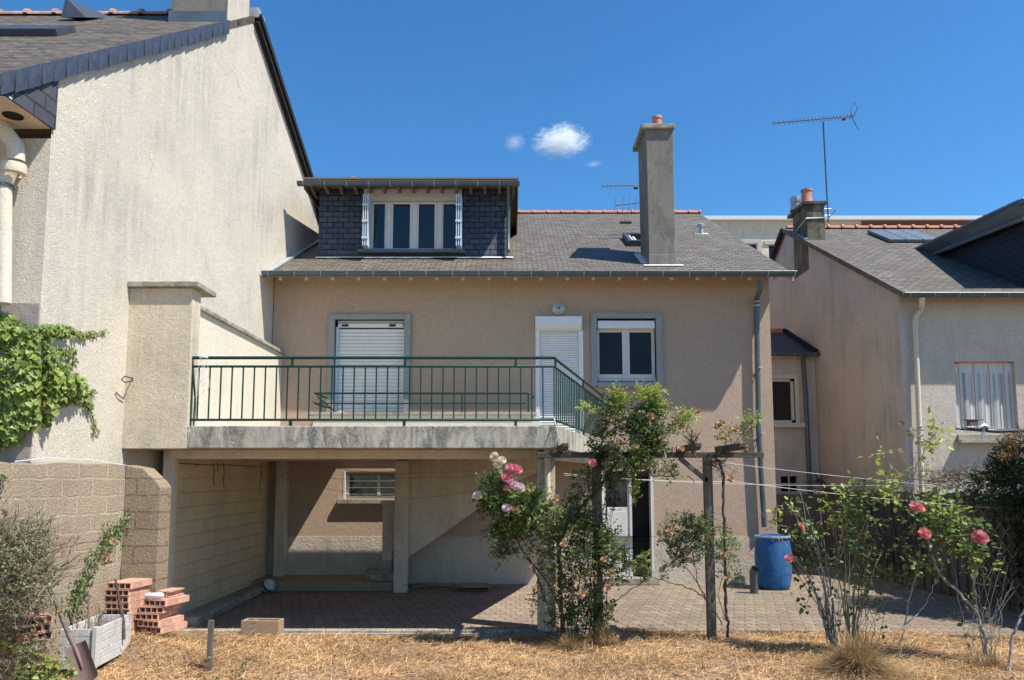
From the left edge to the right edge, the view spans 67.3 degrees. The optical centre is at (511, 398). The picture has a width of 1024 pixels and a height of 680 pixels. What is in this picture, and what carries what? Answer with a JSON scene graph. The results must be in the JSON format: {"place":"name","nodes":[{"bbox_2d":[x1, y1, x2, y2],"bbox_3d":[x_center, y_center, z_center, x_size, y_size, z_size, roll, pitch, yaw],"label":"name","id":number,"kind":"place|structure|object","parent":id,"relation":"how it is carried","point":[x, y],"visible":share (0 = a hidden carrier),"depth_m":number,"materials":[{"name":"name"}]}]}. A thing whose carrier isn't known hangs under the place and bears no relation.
{"place":"outdoors","nodes":[
{"label":"outdoors","id":0,"kind":"place"},
{"bbox_2d":[106,607,138,615],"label":"hollow brick","id":1,"kind":"object","parent":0,"point":[134,610],"visible":0.37,"depth_m":8.60,"materials":[{"name":"ceramic"}]},
{"bbox_2d":[105,598,146,609],"bbox_3d":[-4.371,2.329,8.756,0.280,0.072,0.420,-1,-6,5],"label":"hollow brick","id":2,"kind":"object","parent":1,"relation":"on","point":[125,606],"visible":0.56,"depth_m":8.59,"materials":[{"name":"brick"}]},
{"bbox_2d":[105,591,150,602],"bbox_3d":[-4.370,2.255,8.764,0.280,0.072,0.420,-1,-6,7],"label":"hollow brick","id":3,"kind":"object","parent":2,"relation":"on","point":[125,599],"visible":0.58,"depth_m":8.60,"materials":[{"name":"brick"}]},
{"bbox_2d":[105,585,149,595],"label":"hollow brick","id":4,"kind":"object","parent":3,"relation":"on","point":[122,592],"visible":0.68,"depth_m":8.60,"materials":[{"name":"brick"}]},
{"bbox_2d":[107,578,152,588],"bbox_3d":[-4.351,2.107,8.776,0.280,0.072,0.420,-1,-6,6],"label":"hollow brick","id":5,"kind":"object","parent":4,"relation":"on","point":[130,583],"visible":1,"depth_m":8.66,"materials":[{"name":"ceramic"}]},
{"bbox_2d":[182,584,603,632],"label":"paving","id":6,"kind":"structure","parent":0,"point":[501,606],"depth_m":11.66,"materials":[{"name":"grey stone"}]},
{"bbox_2d":[180,585,262,625],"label":"kerb","id":7,"kind":"structure","parent":6,"relation":"on","point":[199,615],"depth_m":11.38,"materials":[{"name":"concrete"}]},
{"bbox_2d":[261,579,274,592],"bbox_3d":[-4.218,3.240,13.309,0.240,0.240,0.240,23,23,2],"label":"ball","id":8,"kind":"object","parent":6,"relation":"on","point":[267,585],"visible":1,"depth_m":13.23,"materials":[{"name":"plastic"}]},
{"bbox_2d":[251,575,392,590],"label":"concrete step","id":9,"kind":"structure","parent":6,"relation":"on","point":[322,583],"depth_m":13.51,"materials":[{"name":"grey concrete"}]},
{"bbox_2d":[412,583,455,586],"bbox_3d":[-1.402,3.443,14.247,0.956,0.025,0.050,3,-7,-29],"label":"board","id":10,"kind":"object","parent":6,"relation":"on","point":[431,585],"visible":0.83,"depth_m":14.15,"materials":[{"name":"wood"}]},
{"bbox_2d":[415,583,455,586],"bbox_3d":[-1.391,3.390,14.027,0.819,0.020,0.070,-3,-6,24],"label":"board","id":11,"kind":"object","parent":10,"relation":"on","point":[436,584],"visible":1,"depth_m":13.98,"materials":[{"name":"grey wood"}]},
{"bbox_2d":[459,586,487,591],"bbox_3d":[-0.675,3.369,13.620,0.499,0.050,0.400,0,-6,0],"label":"board","id":12,"kind":"object","parent":6,"relation":"on","point":[473,589],"visible":0.81,"depth_m":13.42,"materials":[{"name":"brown wood"}]},
{"bbox_2d":[460,583,489,587],"bbox_3d":[-0.657,3.312,13.655,0.508,0.020,0.500,1,-6,-6],"label":"board","id":13,"kind":"object","parent":12,"relation":"on","point":[474,585],"visible":1,"depth_m":13.56,"materials":[{"name":"brown wood"}]},
{"bbox_2d":[0,0,1023,215],"label":"sky","id":14,"kind":"structure","parent":0,"point":[554,96],"materials":[{"name":"blue"}]},
{"bbox_2d":[45,630,1023,679],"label":"ground","id":15,"kind":"structure","parent":0,"point":[326,676],"depth_m":8.47,"materials":[{"name":"beige plant"}]},
{"bbox_2d":[0,629,77,679],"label":"young vine","id":16,"kind":"object","parent":15,"relation":"on","point":[48,667],"visible":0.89,"depth_m":7.07,"materials":[{"name":"green plant"}]},
{"bbox_2d":[0,473,125,679],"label":"dry bush","id":17,"kind":"object","parent":15,"relation":"on","point":[19,588],"visible":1,"depth_m":7.14,"materials":[{"name":"green plant"}]},
{"bbox_2d":[0,461,171,661],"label":"block wall","id":18,"kind":"structure","parent":15,"relation":"on","point":[94,495],"depth_m":8.76,"materials":[{"name":"concrete"}]},
{"bbox_2d":[14,458,125,465],"bbox_3d":[-4.894,0.710,8.629,0.059,0.078,1.564,-2,-6,16],"label":"cable","id":19,"kind":"object","parent":18,"relation":"on","point":[71,459],"visible":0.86,"depth_m":8.52,"materials":[{"name":"white plastic"}]},
{"bbox_2d":[60,505,131,624],"bbox_3d":[-4.690,1.813,8.704,0.136,1.473,0.991,-1,-6,13],"label":"climbing vine","id":20,"kind":"object","parent":18,"relation":"attached to","point":[84,576],"visible":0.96,"depth_m":8.63,"materials":[{"name":"green plant"}]},
{"bbox_2d":[59,612,131,668],"bbox_3d":[-4.319,2.506,8.011,0.360,0.422,0.803,0,-6,-3],"label":"planter crate","id":21,"kind":"object","parent":15,"relation":"on","point":[105,642],"visible":0.72,"depth_m":7.86,"materials":[{"name":"white wood"}]},
{"bbox_2d":[61,593,111,628],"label":"dry twigs","id":22,"kind":"object","parent":21,"relation":"on","point":[99,620],"visible":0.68,"depth_m":8.01,"materials":[{"name":"plant"}]},
{"bbox_2d":[87,594,89,628],"bbox_3d":[-4.300,2.222,7.822,0.022,0.451,0.130,5,-7,-39],"label":"iron bar","id":23,"kind":"object","parent":21,"relation":"in","point":[88,610],"visible":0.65,"depth_m":7.83,"materials":[{"name":"brown metal"}]},
{"bbox_2d":[114,579,125,639],"bbox_3d":[-4.208,2.259,8.264,0.153,0.638,0.036,0,-6,0],"label":"stick","id":24,"kind":"object","parent":21,"relation":"in","point":[121,613],"visible":1,"depth_m":8.25,"materials":[{"name":"brown wood"}]},
{"bbox_2d":[140,621,186,633],"bbox_3d":[-3.972,2.607,8.796,0.280,0.072,0.420,-2,-6,18],"label":"hollow brick","id":25,"kind":"object","parent":15,"relation":"on","point":[171,627],"visible":0.73,"depth_m":8.66,"materials":[{"name":"brick"}]},
{"bbox_2d":[137,614,183,627],"bbox_3d":[-3.999,2.530,8.774,0.280,0.072,0.420,-2,-6,16],"label":"hollow brick","id":26,"kind":"object","parent":25,"relation":"on","point":[172,619],"visible":0.83,"depth_m":8.63,"materials":[{"name":"brick"}]},
{"bbox_2d":[134,608,177,619],"bbox_3d":[-4.065,2.459,8.803,0.280,0.072,0.420,-1,-6,6],"label":"hollow brick","id":27,"kind":"object","parent":26,"relation":"on","point":[148,616],"visible":0.62,"depth_m":8.63,"materials":[{"name":"ceramic"}]},
{"bbox_2d":[139,603,181,612],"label":"hollow brick","id":28,"kind":"object","parent":27,"relation":"on","point":[149,609],"visible":0.64,"depth_m":8.65,"materials":[{"name":"brick"}]},
{"bbox_2d":[144,595,189,606],"bbox_3d":[-3.956,2.313,8.831,0.280,0.072,0.420,-1,-6,14],"label":"hollow brick","id":29,"kind":"object","parent":28,"relation":"on","point":[165,602],"visible":0.84,"depth_m":8.68,"materials":[{"name":"brick"}]},
{"bbox_2d":[144,592,164,598],"bbox_3d":[-4.031,2.223,8.680,0.213,0.068,0.072,0,-6,0],"label":"foil roll","id":30,"kind":"object","parent":29,"relation":"on","point":[158,595],"visible":1,"depth_m":8.65,"materials":[{"name":"white plastic"}]},
{"bbox_2d":[156,588,183,597],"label":"hollow brick","id":31,"kind":"object","parent":29,"relation":"on","point":[170,592],"visible":0.84,"depth_m":8.85,"materials":[{"name":"ceramic"}]},
{"bbox_2d":[203,656,250,679],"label":"seedling","id":32,"kind":"object","parent":15,"relation":"on","point":[237,673],"visible":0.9,"depth_m":7.83,"materials":[{"name":"green plant"}]},
{"bbox_2d":[241,618,283,637],"bbox_3d":[-3.189,2.938,9.835,0.490,0.241,0.203,0,-6,4],"label":"concrete block","id":33,"kind":"object","parent":15,"relation":"on","point":[273,626],"depth_m":9.74,"materials":[{"name":"beige concrete"}]},
{"bbox_2d":[171,633,591,638],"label":"kerb","id":34,"kind":"structure","parent":15,"relation":"on","point":[487,635],"depth_m":10.00,"materials":[{"name":"concrete"}]},
{"bbox_2d":[169,629,607,632],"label":"kerb","id":35,"kind":"structure","parent":15,"relation":"on","point":[404,630],"depth_m":10.07,"materials":[{"name":"concrete"}]},
{"bbox_2d":[39,619,1023,679],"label":"straw","id":36,"kind":"object","parent":15,"relation":"on","point":[745,640],"visible":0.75,"depth_m":8.59,"materials":[{"name":"beige plant"}]},
{"bbox_2d":[12,606,20,663],"bbox_3d":[-4.739,2.462,7.389,0.122,0.916,0.088,0,-6,0],"label":"stake","id":37,"kind":"object","parent":36,"relation":"on","point":[14,629],"visible":0.02,"depth_m":7.39,"materials":[{"name":"brown wood"}]},
{"bbox_2d":[47,587,97,679],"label":"spade","id":38,"kind":"object","parent":36,"relation":"on","point":[78,655],"visible":0.91,"depth_m":7.33,"materials":[{"name":"brown metal"}]},
{"bbox_2d":[162,627,219,641],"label":"dry grass","id":39,"kind":"structure","parent":36,"relation":"on","point":[173,634],"depth_m":9.38,"materials":[{"name":"beige plant"}]},
{"bbox_2d":[206,620,213,670],"bbox_3d":[-3.186,2.670,8.122,0.052,0.648,0.042,0,-6,0],"label":"stake","id":40,"kind":"object","parent":36,"relation":"on","point":[210,638],"visible":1,"depth_m":8.12,"materials":[{"name":"grey wood"}]},
{"bbox_2d":[518,630,622,663],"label":"dry grass","id":41,"kind":"structure","parent":15,"relation":"on","point":[561,641],"depth_m":9.29,"materials":[{"name":"brown plant"}]},
{"bbox_2d":[567,613,626,654],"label":"dry grass","id":42,"kind":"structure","parent":15,"relation":"on","point":[601,638],"depth_m":9.32,"materials":[{"name":"brown plant"}]},
{"bbox_2d":[536,443,763,638],"bbox_3d":[1.752,1.910,9.355,2.881,2.691,1.100,0,-6,0],"label":"pergola","id":43,"kind":"object","parent":15,"relation":"on","point":[708,511],"visible":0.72,"depth_m":9.66,"materials":[{"name":"brown wood"}]},
{"bbox_2d":[469,378,702,640],"bbox_3d":[0.929,1.381,9.600,2.929,3.252,1.129,0,-6,0],"label":"climbing rose","id":44,"kind":"object","parent":43,"relation":"attached to","point":[637,426],"visible":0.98,"depth_m":9.46,"materials":[{"name":"green plant"}]},
{"bbox_2d":[723,462,944,486],"bbox_3d":[4.803,1.094,10.845,5.001,0.378,0.005,3,-6,-26],"label":"washing line","id":45,"kind":"object","parent":43,"relation":"attached to","point":[825,474],"visible":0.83,"depth_m":10.53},
{"bbox_2d":[613,407,764,639],"bbox_3d":[2.190,1.535,9.483,1.951,2.868,0.615,0,-6,0],"label":"climbing rose","id":46,"kind":"object","parent":15,"relation":"on","point":[694,534],"visible":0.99,"depth_m":9.49,"materials":[{"name":"green plant"}]},
{"bbox_2d":[760,486,866,648],"bbox_3d":[3.627,2.006,9.127,1.263,1.932,0.607,0,-6,0],"label":"rose bush","id":47,"kind":"object","parent":15,"relation":"on","point":[827,616],"visible":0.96,"depth_m":9.09,"materials":[{"name":"green plant"}]},
{"bbox_2d":[701,639,970,679],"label":"weeds","id":48,"kind":"object","parent":15,"relation":"on","point":[825,654],"visible":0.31,"depth_m":8.90,"materials":[{"name":"green plant"}]},
{"bbox_2d":[811,469,900,651],"bbox_3d":[3.942,1.986,8.868,1.004,2.344,0.675,0,-6,0],"label":"rose bush","id":49,"kind":"object","parent":15,"relation":"on","point":[856,538],"visible":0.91,"depth_m":8.83,"materials":[{"name":"green plant"}]},
{"bbox_2d":[830,618,883,657],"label":"dry grass","id":50,"kind":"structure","parent":15,"relation":"on","point":[854,636],"depth_m":8.66,"materials":[{"name":"brown plant"}]},
{"bbox_2d":[858,406,1014,661],"bbox_3d":[4.743,1.569,8.597,1.664,2.988,0.760,0,-6,0],"label":"rose bush","id":51,"kind":"object","parent":15,"relation":"on","point":[977,538],"visible":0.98,"depth_m":8.54,"materials":[{"name":"green plant"}]},
{"bbox_2d":[917,643,1023,677],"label":"dry grass","id":52,"kind":"structure","parent":15,"relation":"on","point":[980,661],"depth_m":8.26,"materials":[{"name":"beige plant"}]},
{"bbox_2d":[1008,609,1023,670],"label":"cut branch","id":53,"kind":"object","parent":15,"relation":"on","point":[1013,633],"visible":0.92,"depth_m":8.07,"materials":[{"name":"grey plant"}]},
{"bbox_2d":[580,566,1023,639],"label":"paving","id":54,"kind":"structure","parent":0,"point":[670,606],"depth_m":11.68,"materials":[{"name":"grey stone"}]},
{"bbox_2d":[749,566,758,593],"bbox_3d":[4.198,3.132,13.332,0.138,0.462,0.171,3,-6,-25],"label":"pipe piece","id":55,"kind":"object","parent":54,"relation":"on","point":[753,573],"visible":1,"depth_m":13.29,"materials":[{"name":"metal"}]},
{"bbox_2d":[754,534,791,589],"bbox_3d":[4.725,2.947,13.930,0.640,0.952,0.640,0,-6,0],"label":"rain barrel","id":56,"kind":"object","parent":54,"relation":"on","point":[774,568],"visible":0.91,"depth_m":13.67,"materials":[{"name":"blue plastic"}]},
{"bbox_2d":[776,488,1023,613],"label":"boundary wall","id":57,"kind":"structure","parent":54,"relation":"on","point":[963,584],"depth_m":14.19,"materials":[{"name":"brown wood"}]},
{"bbox_2d":[803,468,833,489],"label":"dead bramble","id":58,"kind":"object","parent":57,"relation":"on","point":[819,481],"visible":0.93,"depth_m":17.30,"materials":[{"name":"brown plant"}]},
{"bbox_2d":[860,497,926,572],"bbox_3d":[7.208,2.570,14.681,0.100,1.352,2.255,0,-6,-3],"label":"reed mat","id":59,"kind":"object","parent":57,"relation":"hanging from","point":[900,527],"visible":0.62,"depth_m":14.54,"materials":[{"name":"brown wicker"}]},
{"bbox_2d":[898,454,992,494],"bbox_3d":[7.068,1.258,12.551,2.598,0.749,0.924,0,-6,0],"label":"dead bramble","id":60,"kind":"object","parent":57,"relation":"on","point":[951,477],"visible":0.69,"depth_m":12.52,"materials":[{"name":"brown plant"}]},
{"bbox_2d":[967,505,1023,606],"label":"trellis","id":61,"kind":"object","parent":57,"relation":"attached to","point":[999,559],"visible":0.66,"depth_m":11.72,"materials":[{"name":"brown wood"}]},
{"bbox_2d":[746,626,961,679],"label":"dry grass","id":62,"kind":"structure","parent":0,"point":[855,655],"depth_m":7.90,"materials":[{"name":"beige plant"}]},
{"bbox_2d":[955,419,1023,438],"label":"folded parasol","id":63,"kind":"object","parent":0,"point":[982,428],"visible":1,"depth_m":13.18,"materials":[{"name":"fabric"}]},
{"label":"ground","id":64,"kind":"structure","parent":0,"visible":0},
{"bbox_2d":[0,0,318,571],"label":"neighbour house","id":65,"kind":"structure","parent":64,"relation":"on","point":[144,145],"depth_m":10.37,"materials":[{"name":"paint"}]},
{"bbox_2d":[0,25,75,35],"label":"roof window","id":66,"kind":"structure","parent":65,"relation":"in","point":[6,30],"depth_m":10.90,"materials":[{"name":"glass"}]},
{"bbox_2d":[0,311,109,451],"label":"ivy","id":67,"kind":"object","parent":65,"relation":"attached to","point":[22,364],"visible":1,"depth_m":8.12,"materials":[{"name":"green plant"}]},
{"bbox_2d":[121,376,133,382],"bbox_3d":[-4.859,-0.227,9.791,0.110,0.090,0.368,1,-6,-9],"label":"wall hook","id":68,"kind":"object","parent":65,"relation":"attached to","point":[127,381],"depth_m":9.69,"materials":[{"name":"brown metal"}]},
{"bbox_2d":[261,115,796,584],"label":"house","id":69,"kind":"structure","parent":64,"relation":"on","point":[657,287],"depth_m":14.90,"materials":[{"name":"beige paint"}]},
{"bbox_2d":[122,281,605,632],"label":"balcony","id":70,"kind":"structure","parent":69,"relation":"attached to","point":[219,534],"depth_m":10.74,"materials":[{"name":"concrete"}]},
{"bbox_2d":[196,356,209,396],"bbox_3d":[-3.979,-0.274,9.902,0.203,0.550,0.056,0,-6,0],"label":"cord","id":71,"kind":"object","parent":70,"relation":"attached to","point":[200,357],"visible":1,"depth_m":9.89,"materials":[{"name":"white"}]},
{"bbox_2d":[178,462,264,495],"bbox_3d":[-4.048,1.107,10.597,1.281,0.467,0.104,0,-6,-3],"label":"dead stem","id":72,"kind":"object","parent":70,"relation":"hanging from","point":[223,464],"visible":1,"depth_m":10.59,"materials":[{"name":"brown plant"}]},
{"bbox_2d":[245,467,405,498],"bbox_3d":[-2.915,1.358,12.165,0.334,0.528,3.467,-4,-7,33],"label":"wire","id":73,"kind":"object","parent":70,"relation":"attached to","point":[325,488],"visible":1,"depth_m":12.22,"materials":[{"name":"grey metal"}]},
{"bbox_2d":[257,467,537,478],"bbox_3d":[-1.781,1.014,10.570,3.816,0.190,1.959,-4,-7,34],"label":"wire","id":74,"kind":"object","parent":70,"relation":"attached to","point":[396,478],"visible":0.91,"depth_m":11.31,"materials":[{"name":"grey metal"}]},
{"bbox_2d":[305,464,537,473],"bbox_3d":[-1.172,1.048,11.499,3.638,0.143,1.312,-2,-6,18],"label":"wire","id":75,"kind":"object","parent":70,"relation":"attached to","point":[404,473],"visible":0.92,"depth_m":11.73,"materials":[{"name":"grey metal"}]},
{"bbox_2d":[409,475,536,498],"bbox_3d":[-0.666,1.394,11.945,0.186,0.414,3.910,4,-7,-34],"label":"wire","id":76,"kind":"object","parent":70,"relation":"attached to","point":[464,492],"visible":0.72,"depth_m":12.32,"materials":[{"name":"grey metal"}]},
{"bbox_2d":[337,471,394,503],"bbox_3d":[-2.544,1.690,14.644,1.507,0.605,0.280,0,-6,0],"label":"basement window","id":77,"kind":"structure","parent":69,"relation":"in","point":[368,483],"depth_m":14.73,"materials":[{"name":"plastic"}]},
{"bbox_2d":[326,314,410,411],"bbox_3d":[-2.753,-0.364,14.883,1.591,2.532,0.260,0,-6,0],"label":"french window","id":78,"kind":"structure","parent":69,"relation":"in","point":[367,337],"depth_m":14.91,"materials":[{"name":"white plastic"}]},
{"bbox_2d":[535,316,583,434],"bbox_3d":[0.912,-0.344,14.755,0.927,2.466,0.230,0,-6,0],"label":"shuttered door","id":79,"kind":"structure","parent":69,"relation":"in","point":[561,337],"depth_m":14.83,"materials":[{"name":"white plastic"}]},
{"bbox_2d":[601,181,638,189],"bbox_3d":[2.694,-5.044,18.203,1.190,0.908,0.100,0,-6,0],"label":"tv antenna","id":80,"kind":"object","parent":69,"relation":"attached to","point":[627,185],"visible":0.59,"depth_m":18.19,"materials":[{"name":"metal"}]},
{"bbox_2d":[590,313,662,386],"bbox_3d":[2.208,-0.936,14.881,1.370,1.449,0.220,0,-6,0],"label":"window","id":81,"kind":"structure","parent":69,"relation":"in","point":[624,352],"depth_m":14.90,"materials":[{"name":"white plastic"}]},
{"bbox_2d":[614,195,639,213],"bbox_3d":[2.750,-4.482,17.845,0.782,0.558,0.117,0,-6,0],"label":"tv antenna","id":82,"kind":"object","parent":69,"relation":"attached to","point":[635,203],"visible":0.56,"depth_m":17.84,"materials":[{"name":"metal"}]},
{"bbox_2d":[602,468,654,576],"bbox_3d":[2.179,2.352,14.632,0.997,2.038,0.210,0,-6,0],"label":"basement door","id":83,"kind":"structure","parent":69,"relation":"in","point":[624,516],"depth_m":14.61,"materials":[{"name":"white paint"}]},
{"bbox_2d":[622,233,640,245],"bbox_3d":[3.002,-3.622,17.499,0.850,0.594,0.987,0,-6,0],"label":"roof window","id":84,"kind":"structure","parent":69,"relation":"in","point":[631,239],"depth_m":17.45,"materials":[{"name":"glass"}]},
{"bbox_2d":[564,475,873,485],"bbox_3d":[3.674,1.295,12.081,7.022,0.180,0.006,4,-7,-32],"label":"washing line","id":85,"kind":"object","parent":69,"relation":"attached to","point":[761,484],"visible":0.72,"depth_m":12.71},
{"bbox_2d":[770,328,819,493],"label":"link building","id":86,"kind":"structure","parent":64,"relation":"on","point":[795,414],"depth_m":19.58,"materials":[{"name":"paint"}]},
{"bbox_2d":[772,375,804,427],"bbox_3d":[7.005,0.063,19.634,0.832,1.354,0.220,0,-6,0],"label":"window","id":87,"kind":"structure","parent":86,"relation":"in","point":[783,387],"depth_m":19.69,"materials":[{"name":"white paint"}]},
{"bbox_2d":[704,216,1008,428],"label":"apartment building","id":88,"kind":"structure","parent":64,"relation":"on","point":[759,233],"depth_m":43.13,"materials":[{"name":"white concrete"}]},
{"bbox_2d":[742,240,761,252],"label":"window","id":89,"kind":"structure","parent":88,"relation":"in","point":[759,242],"depth_m":43.05,"materials":[{"name":"white glass"}]},
{"bbox_2d":[764,241,774,255],"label":"window","id":90,"kind":"structure","parent":88,"relation":"in","point":[765,242],"depth_m":43.08,"materials":[{"name":"white glass"}]},
{"bbox_2d":[769,188,1023,496],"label":"neighbour house","id":91,"kind":"structure","parent":64,"relation":"on","point":[895,325],"depth_m":16.34,"materials":[{"name":"paint"}]},
{"bbox_2d":[773,102,858,221],"bbox_3d":[8.185,-6.359,20.714,2.136,3.350,0.520,-2,-6,16],"label":"tv antenna","id":92,"kind":"object","parent":91,"relation":"attached to","point":[843,118],"visible":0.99,"depth_m":20.67,"materials":[{"name":"metal"}]},
{"bbox_2d":[867,230,935,241],"bbox_3d":[10.397,-4.334,20.500,1.300,0.695,1.222,0,-6,0],"label":"roof window","id":93,"kind":"structure","parent":91,"relation":"in","point":[888,235],"depth_m":20.32,"materials":[{"name":"glass"}]},
{"bbox_2d":[943,423,1023,584],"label":"conifer","id":94,"kind":"object","parent":64,"relation":"on","point":[1012,468],"visible":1,"depth_m":11.10,"materials":[{"name":"green plant"}]},
{"bbox_2d":[564,473,998,508],"bbox_3d":[3.975,1.301,10.693,6.636,0.518,0.068,1,-6,-9],"label":"washing line","id":95,"kind":"object","parent":94,"relation":"attached to","point":[788,488],"visible":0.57,"depth_m":10.63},
{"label":"hollow brick","id":96,"kind":"object","parent":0,"visible":0},
{"bbox_2d":[131,627,140,634],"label":"hollow brick","id":97,"kind":"object","parent":96,"relation":"on","point":[137,629],"visible":0.09,"depth_m":8.67,"materials":[{"name":"brick"}]},
{"bbox_2d":[131,621,137,628],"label":"hollow brick","id":98,"kind":"object","parent":97,"relation":"on","point":[133,625],"visible":0.07,"depth_m":8.62,"materials":[{"name":"brick"}]},
{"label":"hollow brick","id":99,"kind":"object","parent":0,"visible":0},
{"bbox_2d":[0,671,40,679],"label":"hollow brick","id":100,"kind":"object","parent":99,"relation":"on","point":[7,676],"visible":0.09,"depth_m":7.33,"materials":[{"name":"ceramic"}]},
{"bbox_2d":[0,661,45,674],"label":"hollow brick","id":101,"kind":"object","parent":100,"relation":"on","point":[37,669],"visible":0.09,"depth_m":7.40,"materials":[{"name":"ceramic"}]},
{"bbox_2d":[0,655,42,667],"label":"hollow brick","id":102,"kind":"object","parent":101,"relation":"on","point":[9,659],"visible":0.23,"depth_m":7.37,"materials":[{"name":"ceramic"}]},
{"bbox_2d":[0,647,46,659],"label":"hollow brick","id":103,"kind":"object","parent":102,"relation":"on","point":[3,652],"visible":0.23,"depth_m":7.43,"materials":[{"name":"ceramic"}]},
{"bbox_2d":[0,640,45,651],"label":"hollow brick","id":104,"kind":"object","parent":103,"relation":"on","point":[6,641],"visible":0.27,"depth_m":7.39,"materials":[{"name":"brick"}]},
{"bbox_2d":[0,631,51,642],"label":"hollow brick","id":105,"kind":"object","parent":104,"relation":"on","point":[48,634],"visible":0.41,"depth_m":7.48,"materials":[{"name":"ceramic"}]},
{"bbox_2d":[1,623,50,634],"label":"hollow brick","id":106,"kind":"object","parent":105,"relation":"on","point":[40,628],"visible":0.31,"depth_m":7.50,"materials":[{"name":"brick"}]},
{"bbox_2d":[3,612,52,626],"bbox_3d":[-4.774,2.167,7.558,0.420,0.072,0.280,-3,-7,29],"label":"hollow brick","id":107,"kind":"object","parent":106,"relation":"on","point":[32,623],"visible":0.46,"depth_m":7.47,"materials":[{"name":"ceramic"}]}
]}

